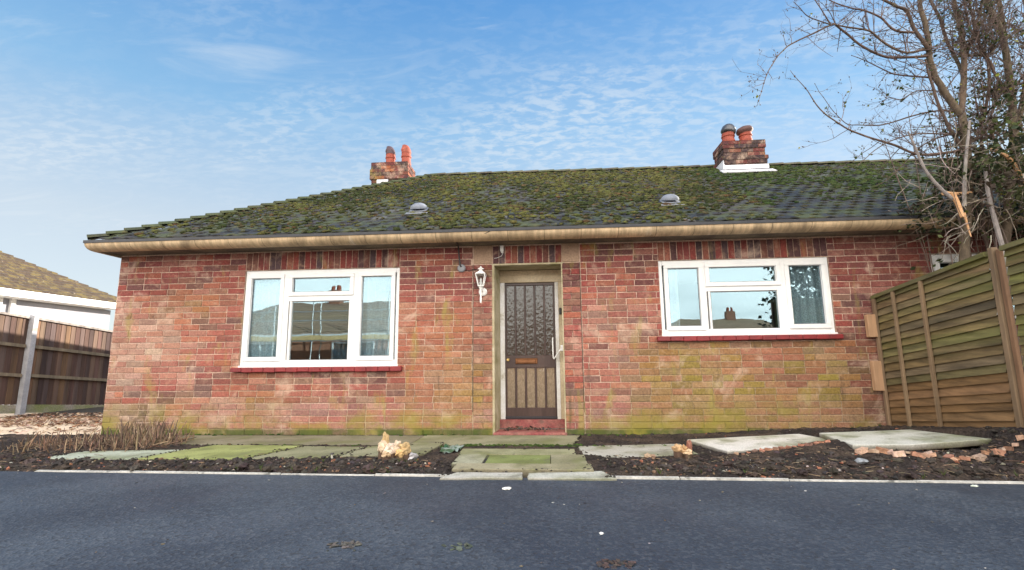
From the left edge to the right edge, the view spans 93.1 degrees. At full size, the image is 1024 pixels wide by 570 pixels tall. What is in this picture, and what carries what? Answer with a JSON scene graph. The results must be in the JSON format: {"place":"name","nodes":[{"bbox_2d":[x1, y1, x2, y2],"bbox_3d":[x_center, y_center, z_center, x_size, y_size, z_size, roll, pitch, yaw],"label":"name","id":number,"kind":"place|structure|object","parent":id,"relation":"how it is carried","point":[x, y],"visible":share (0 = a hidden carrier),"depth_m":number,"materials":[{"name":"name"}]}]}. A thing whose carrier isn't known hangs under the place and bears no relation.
{"place":"outdoors","nodes":[
{"label":"outdoors","id":0,"kind":"place"},
{"bbox_2d":[0,413,101,436],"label":"gravel drive","id":1,"kind":"structure","parent":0,"point":[31,431],"depth_m":7.20,"materials":[{"name":"beige gravel"}]},
{"bbox_2d":[0,412,102,433],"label":"leaf litter","id":2,"kind":"object","parent":1,"relation":"on","point":[75,419],"visible":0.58,"depth_m":8.00,"materials":[{"name":"brown plant"}]},
{"bbox_2d":[4,407,103,417],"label":"grass","id":3,"kind":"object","parent":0,"point":[94,409],"depth_m":9.72,"materials":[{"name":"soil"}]},
{"bbox_2d":[0,311,29,413],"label":"close board fence","id":4,"kind":"object","parent":3,"relation":"on","point":[13,332],"visible":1,"depth_m":9.03,"materials":[{"name":"brown wood"}]},
{"bbox_2d":[14,315,39,414],"bbox_3d":[-9.272,1.580,9.262,0.130,2.030,0.100,-1,-9,4],"label":"fence post","id":5,"kind":"object","parent":3,"relation":"on","point":[20,408],"visible":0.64,"depth_m":9.24,"materials":[{"name":"concrete"}]},
{"bbox_2d":[25,318,112,412],"bbox_3d":[-9.239,1.754,10.225,0.110,1.981,1.805,-1,-9,4],"label":"close board fence","id":6,"kind":"object","parent":3,"relation":"on","point":[70,367],"visible":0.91,"depth_m":10.10,"materials":[{"name":"brown wood"}]},
{"bbox_2d":[0,471,1023,569],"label":"road","id":7,"kind":"structure","parent":0,"point":[49,521],"depth_m":2.85,"materials":[{"name":"grey asphalt"}]},
{"bbox_2d":[327,540,361,548],"bbox_3d":[-0.878,1.363,2.547,0.191,0.012,0.111,-1,-9,4],"label":"leaf fragment","id":8,"kind":"object","parent":7,"relation":"on","point":[350,543],"visible":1,"depth_m":2.54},
{"bbox_2d":[441,542,472,550],"bbox_3d":[-0.280,1.349,2.507,0.134,0.011,0.124,5,-10,-30],"label":"leaf fragment","id":9,"kind":"object","parent":7,"relation":"on","point":[459,548],"visible":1,"depth_m":2.50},
{"bbox_2d":[13,476,985,569],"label":"road grit","id":10,"kind":"object","parent":7,"relation":"on","point":[514,539],"visible":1,"depth_m":2.86,"materials":[{"name":"gravel"}]},
{"bbox_2d":[596,558,635,568],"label":"leaf fragment","id":11,"kind":"object","parent":7,"relation":"on","point":[618,562],"visible":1,"depth_m":2.27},
{"bbox_2d":[0,425,1023,481],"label":"soil bed","id":12,"kind":"object","parent":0,"point":[586,440],"visible":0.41,"depth_m":4.44,"materials":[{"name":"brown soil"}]},
{"bbox_2d":[1,418,195,454],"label":"cut back shrub","id":13,"kind":"object","parent":12,"relation":"on","point":[143,439],"visible":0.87,"depth_m":5.58,"materials":[{"name":"brown plant"}]},
{"bbox_2d":[50,449,184,459],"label":"paving slab","id":14,"kind":"structure","parent":12,"relation":"on","point":[122,455],"depth_m":4.99,"materials":[{"name":"grey concrete"}]},
{"bbox_2d":[138,445,301,460],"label":"paving slab","id":15,"kind":"structure","parent":12,"relation":"on","point":[227,452],"depth_m":5.04,"materials":[{"name":"green concrete"}]},
{"bbox_2d":[34,470,446,476],"bbox_3d":[-2.322,1.648,4.211,4.006,0.047,0.036,-1,-9,5],"label":"kerb edging","id":16,"kind":"object","parent":12,"relation":"on","point":[264,473],"visible":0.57,"depth_m":4.21,"materials":[{"name":"grey concrete"}]},
{"bbox_2d":[110,435,422,444],"bbox_3d":[-3.065,1.929,5.931,3.852,0.060,0.766,-1,-9,4],"label":"concrete apron","id":17,"kind":"object","parent":12,"relation":"on","point":[293,439],"visible":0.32,"depth_m":5.93,"materials":[{"name":"grey concrete"}]},
{"bbox_2d":[246,446,363,458],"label":"paving slab","id":18,"kind":"structure","parent":12,"relation":"on","point":[307,451],"depth_m":5.00,"materials":[{"name":"concrete"}]},
{"bbox_2d":[340,443,443,456],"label":"paving slab","id":19,"kind":"structure","parent":12,"relation":"on","point":[415,448],"depth_m":5.03,"materials":[{"name":"concrete"}]},
{"bbox_2d":[377,432,410,460],"bbox_3d":[-1.134,1.554,4.642,0.333,0.282,0.175,-1,-9,4],"label":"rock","id":20,"kind":"object","parent":12,"relation":"on","point":[386,449],"visible":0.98,"depth_m":4.62,"materials":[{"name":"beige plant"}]},
{"bbox_2d":[408,452,417,459],"bbox_3d":[-0.997,1.649,4.662,0.189,0.092,0.110,3,-10,-24],"label":"rubble lump","id":21,"kind":"object","parent":12,"relation":"on","point":[412,455],"visible":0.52,"depth_m":4.64,"materials":[{"name":"stone"}]},
{"bbox_2d":[163,433,679,446],"bbox_3d":[-1.438,1.862,5.820,6.605,0.052,1.015,-1,-9,4],"label":"joint moss","id":22,"kind":"object","parent":12,"relation":"on","point":[530,445],"visible":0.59,"depth_m":5.35,"materials":[{"name":"green plant"}]},
{"bbox_2d":[440,444,463,452],"bbox_3d":[-0.634,1.723,5.131,0.229,0.048,0.433,-1,-9,4],"label":"plastic scrap","id":23,"kind":"object","parent":12,"relation":"on","point":[450,449],"visible":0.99,"depth_m":5.12,"materials":[{"name":"green plastic"}]},
{"bbox_2d":[440,472,522,479],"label":"kerb slab","id":24,"kind":"structure","parent":12,"relation":"on","point":[484,476],"depth_m":3.96,"materials":[{"name":"grey concrete"}]},
{"bbox_2d":[412,435,580,445],"bbox_3d":[-0.145,1.865,5.726,1.992,0.064,0.747,-1,-9,4],"label":"concrete apron","id":25,"kind":"object","parent":12,"relation":"on","point":[506,439],"visible":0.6,"depth_m":5.76,"materials":[{"name":"grey concrete"}]},
{"bbox_2d":[1,424,1017,478],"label":"weeds","id":26,"kind":"object","parent":12,"relation":"on","point":[399,460],"visible":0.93,"depth_m":4.25,"materials":[{"name":"green plant"}]},
{"bbox_2d":[451,449,593,477],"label":"drain slab","id":27,"kind":"structure","parent":12,"relation":"on","point":[528,461],"depth_m":4.47,"materials":[{"name":"green concrete"}]},
{"bbox_2d":[527,471,616,480],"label":"kerb slab","id":28,"kind":"structure","parent":12,"relation":"on","point":[580,476],"depth_m":3.92,"materials":[{"name":"grey concrete"}]},
{"bbox_2d":[578,444,697,457],"bbox_3d":[1.280,1.721,4.954,1.184,0.060,0.667,0,-9,-4],"label":"paving slab","id":29,"kind":"object","parent":12,"relation":"on","point":[635,450],"depth_m":4.96,"materials":[{"name":"grey concrete"}]},
{"bbox_2d":[644,453,656,459],"bbox_3d":[1.288,1.607,4.512,0.117,0.088,0.092,-1,-9,4],"label":"cut stump","id":30,"kind":"object","parent":12,"relation":"on","point":[652,456],"visible":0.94,"depth_m":4.50,"materials":[{"name":"beige wood"}]},
{"bbox_2d":[671,440,692,458],"bbox_3d":[1.622,1.562,4.616,0.193,0.182,0.143,-1,-9,4],"label":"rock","id":31,"kind":"object","parent":12,"relation":"on","point":[683,451],"visible":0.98,"depth_m":4.58,"materials":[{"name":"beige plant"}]},
{"bbox_2d":[688,434,824,453],"bbox_3d":[2.613,1.638,5.023,1.336,0.102,0.724,0,-9,-1],"label":"paving slab","id":32,"kind":"object","parent":12,"relation":"on","point":[730,445],"depth_m":5.01,"materials":[{"name":"grey concrete"}]},
{"bbox_2d":[590,475,1023,483],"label":"kerb edging","id":33,"kind":"object","parent":12,"relation":"on","point":[787,479],"visible":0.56,"depth_m":3.78,"materials":[{"name":"grey concrete"}]},
{"bbox_2d":[855,447,867,454],"bbox_3d":[3.055,1.447,4.235,0.087,0.059,0.067,1,-9,-9],"label":"broken brick","id":34,"kind":"object","parent":12,"relation":"on","point":[862,450],"visible":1,"depth_m":4.21,"materials":[{"name":"orange brick"}]},
{"bbox_2d":[854,458,868,463],"bbox_3d":[2.914,1.467,4.039,0.113,0.048,0.087,-1,-9,4],"label":"pebble","id":35,"kind":"object","parent":12,"relation":"on","point":[860,461],"visible":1,"depth_m":4.02,"materials":[{"name":"stone"}]},
{"bbox_2d":[875,446,889,454],"bbox_3d":[3.215,1.436,4.205,0.101,0.063,0.057,-3,-9,14],"label":"broken brick","id":36,"kind":"object","parent":12,"relation":"on","point":[882,450],"visible":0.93,"depth_m":4.19,"materials":[{"name":"orange brick"}]},
{"bbox_2d":[891,450,905,456],"bbox_3d":[3.299,1.443,4.139,0.097,0.064,0.067,-3,-9,15],"label":"broken brick","id":37,"kind":"object","parent":12,"relation":"on","point":[894,453],"visible":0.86,"depth_m":4.12,"materials":[{"name":"orange brick"}]},
{"bbox_2d":[819,430,991,449],"bbox_3d":[3.634,1.468,4.627,1.140,0.121,0.930,-1,-9,4],"label":"paving slab","id":38,"kind":"object","parent":12,"relation":"on","point":[905,439],"depth_m":4.40,"materials":[{"name":"grey concrete"}]},
{"bbox_2d":[910,451,923,457],"bbox_3d":[3.424,1.435,4.095,0.088,0.059,0.056,-5,-10,25],"label":"broken brick","id":39,"kind":"object","parent":12,"relation":"on","point":[915,454],"visible":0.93,"depth_m":4.08,"materials":[{"name":"orange brick"}]},
{"bbox_2d":[921,453,931,458],"bbox_3d":[3.487,1.443,4.069,0.100,0.070,0.060,6,-11,-37],"label":"broken brick","id":40,"kind":"object","parent":12,"relation":"on","point":[924,455],"visible":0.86,"depth_m":4.05,"materials":[{"name":"orange brick"}]},
{"bbox_2d":[870,252,1015,427],"bbox_3d":[4.454,0.713,5.140,0.066,1.820,1.630,-1,-9,4],"label":"lap fence","id":41,"kind":"object","parent":12,"relation":"on","point":[941,356],"visible":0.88,"depth_m":4.97,"materials":[{"name":"brown wood"}]},
{"bbox_2d":[942,454,953,457],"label":"broken brick","id":42,"kind":"object","parent":12,"relation":"on","point":[948,456],"visible":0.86,"depth_m":4.03,"materials":[{"name":"orange brick"}]},
{"bbox_2d":[959,456,970,460],"bbox_3d":[3.741,1.435,4.004,0.053,0.042,0.071,8,-12,-43],"label":"broken brick","id":43,"kind":"object","parent":12,"relation":"on","point":[964,458],"visible":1,"depth_m":3.99,"materials":[{"name":"orange brick"}]},
{"bbox_2d":[972,453,986,461],"bbox_3d":[3.863,1.428,4.004,0.097,0.064,0.060,2,-9,-15],"label":"broken brick","id":44,"kind":"object","parent":12,"relation":"on","point":[979,456],"visible":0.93,"depth_m":3.99,"materials":[{"name":"orange brick"}]},
{"bbox_2d":[981,450,989,454],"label":"broken brick","id":45,"kind":"object","parent":12,"relation":"on","point":[985,452],"visible":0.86,"depth_m":4.04,"materials":[{"name":"orange brick"}]},
{"bbox_2d":[990,448,1005,455],"bbox_3d":[4.014,1.386,4.006,0.094,0.073,0.077,1,-9,-9],"label":"broken brick","id":46,"kind":"object","parent":12,"relation":"on","point":[1001,453],"visible":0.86,"depth_m":3.99,"materials":[{"name":"orange brick"}]},
{"bbox_2d":[987,247,1023,427],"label":"fence post","id":47,"kind":"object","parent":12,"relation":"on","point":[1013,360],"visible":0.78,"depth_m":4.28,"materials":[{"name":"brown wood"}]},
{"bbox_2d":[1003,446,1013,450],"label":"broken brick","id":48,"kind":"object","parent":12,"relation":"on","point":[1009,448],"visible":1,"depth_m":4.00,"materials":[{"name":"orange brick"}]},
{"bbox_2d":[999,238,1023,365],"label":"lap fence","id":49,"kind":"object","parent":12,"relation":"on","point":[1014,253],"visible":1,"depth_m":4.19,"materials":[{"name":"brown wood"}]},
{"bbox_2d":[1015,435,1023,440],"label":"broken brick","id":50,"kind":"object","parent":12,"relation":"on","point":[1019,437],"visible":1,"depth_m":4.01,"materials":[{"name":"orange brick"}]},
{"bbox_2d":[0,0,1023,330],"label":"sky","id":51,"kind":"structure","parent":0,"point":[115,115],"materials":[{"name":"blue"}]},
{"label":"ground","id":52,"kind":"structure","parent":0,"visible":0},
{"bbox_2d":[0,251,116,329],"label":"neighbour bungalow","id":53,"kind":"object","parent":52,"relation":"on","point":[27,289],"visible":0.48,"depth_m":13.19,"materials":[{"name":"white paint"}]},
{"bbox_2d":[83,124,1023,434],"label":"brick bungalow","id":54,"kind":"object","parent":52,"relation":"on","point":[735,230],"visible":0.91,"depth_m":6.45,"materials":[{"name":"brick"}]},
{"bbox_2d":[248,279,280,356],"bbox_3d":[-3.385,0.485,6.742,0.545,1.250,0.041,-1,-9,4],"label":"net curtain","id":55,"kind":"object","parent":54,"relation":"attached to","point":[264,320],"visible":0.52,"depth_m":6.75,"materials":[{"name":"white fabric"}]},
{"bbox_2d":[230,268,402,372],"bbox_3d":[-2.615,0.472,6.578,2.338,1.395,0.150,-1,-9,4],"label":"window","id":56,"kind":"structure","parent":54,"relation":"in","point":[354,362],"depth_m":6.58,"materials":[{"name":"white plastic"}]},
{"bbox_2d":[361,273,396,358],"bbox_3d":[-1.829,0.452,6.630,0.544,1.250,0.040,-1,-9,4],"label":"net curtain","id":57,"kind":"object","parent":54,"relation":"attached to","point":[375,333],"visible":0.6,"depth_m":6.63,"materials":[{"name":"white fabric"}]},
{"bbox_2d":[456,231,489,271],"bbox_3d":[-0.503,-0.428,6.313,0.497,0.442,0.457,-1,-9,4],"label":"phone cable","id":58,"kind":"object","parent":54,"relation":"attached to","point":[461,268],"visible":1,"depth_m":6.50,"materials":[{"name":"black plastic"}]},
{"bbox_2d":[475,266,486,302],"bbox_3d":[-0.407,-0.006,6.384,0.142,0.490,0.169,-1,-9,4],"label":"wall lantern","id":59,"kind":"object","parent":54,"relation":"attached to","point":[482,291],"depth_m":6.36,"materials":[{"name":"white paint"}]},
{"bbox_2d":[498,245,503,257],"bbox_3d":[-0.176,-0.443,6.509,0.133,0.173,0.040,-1,-9,4],"label":"door sensor","id":60,"kind":"object","parent":54,"relation":"attached to","point":[502,248],"depth_m":6.50,"materials":[{"name":"white paint"}]},
{"bbox_2d":[505,282,557,418],"bbox_3d":[0.254,0.887,6.692,0.708,1.862,0.094,-1,-9,4],"label":"door","id":61,"kind":"structure","parent":54,"relation":"in","point":[530,365],"depth_m":6.70,"materials":[{"name":"brown paint"}]},
{"bbox_2d":[503,426,560,431],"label":"porch leaves","id":62,"kind":"object","parent":54,"relation":"on","point":[520,428],"visible":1,"depth_m":6.31,"materials":[{"name":"red plant"}]},
{"bbox_2d":[552,337,562,358],"bbox_3d":[0.632,0.853,6.562,0.092,0.307,0.217,7,-12,-41],"label":"grab rail","id":63,"kind":"object","parent":54,"relation":"attached to","point":[561,347],"visible":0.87,"depth_m":6.56,"materials":[{"name":"white metal"}]},
{"bbox_2d":[662,266,679,329],"bbox_3d":[2.088,0.195,6.378,0.205,0.900,0.035,-1,-9,4],"label":"net curtain","id":64,"kind":"object","parent":54,"relation":"attached to","point":[674,299],"visible":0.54,"depth_m":6.38,"materials":[{"name":"white fabric"}]},
{"bbox_2d":[657,257,843,341],"bbox_3d":[2.970,0.182,6.202,2.253,1.055,0.150,-1,-9,4],"label":"window","id":65,"kind":"structure","parent":54,"relation":"in","point":[786,330],"depth_m":6.20,"materials":[{"name":"white plastic"}]},
{"bbox_2d":[789,266,824,323],"bbox_3d":[3.758,0.159,6.254,0.535,0.900,0.042,-1,-9,4],"label":"net curtain","id":66,"kind":"object","parent":54,"relation":"attached to","point":[806,295],"visible":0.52,"depth_m":6.25,"materials":[{"name":"white fabric"}]},
{"bbox_2d":[864,314,877,336],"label":"timber block","id":67,"kind":"structure","parent":54,"relation":"attached to","point":[870,325],"depth_m":5.96,"materials":[{"name":"brown wood"}]},
{"bbox_2d":[870,361,884,390],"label":"timber block","id":68,"kind":"structure","parent":54,"relation":"attached to","point":[877,375],"depth_m":5.87,"materials":[{"name":"brown wood"}]},
{"bbox_2d":[871,303,886,424],"bbox_3d":[4.506,0.970,5.924,0.023,1.520,0.042,-1,-9,4],"label":"fence post","id":69,"kind":"object","parent":54,"relation":"attached to","point":[878,360],"depth_m":5.89,"materials":[{"name":"brown wood"}]},
{"bbox_2d":[930,253,1015,318],"bbox_3d":[5.840,0.013,6.039,1.146,0.824,0.098,-1,-9,4],"label":"window","id":70,"kind":"structure","parent":54,"relation":"in","point":[946,257],"depth_m":6.10,"materials":[{"name":"white plastic"}]},
{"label":"garden ground","id":71,"kind":"structure","parent":0,"visible":0},
{"bbox_2d":[733,0,1023,261],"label":"bare tree","id":72,"kind":"object","parent":71,"relation":"on","point":[931,68],"visible":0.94,"depth_m":5.65,"materials":[{"name":"brown plant"}]},
{"bbox_2d":[885,52,1023,370],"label":"evergreen bush","id":73,"kind":"object","parent":71,"relation":"on","point":[988,185],"visible":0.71,"depth_m":5.37,"materials":[{"name":"green plant"}]},
{"bbox_2d":[909,0,1023,418],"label":"bare tree","id":74,"kind":"object","parent":71,"relation":"on","point":[997,22],"visible":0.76,"depth_m":5.72,"materials":[{"name":"brown plant"}]}
]}

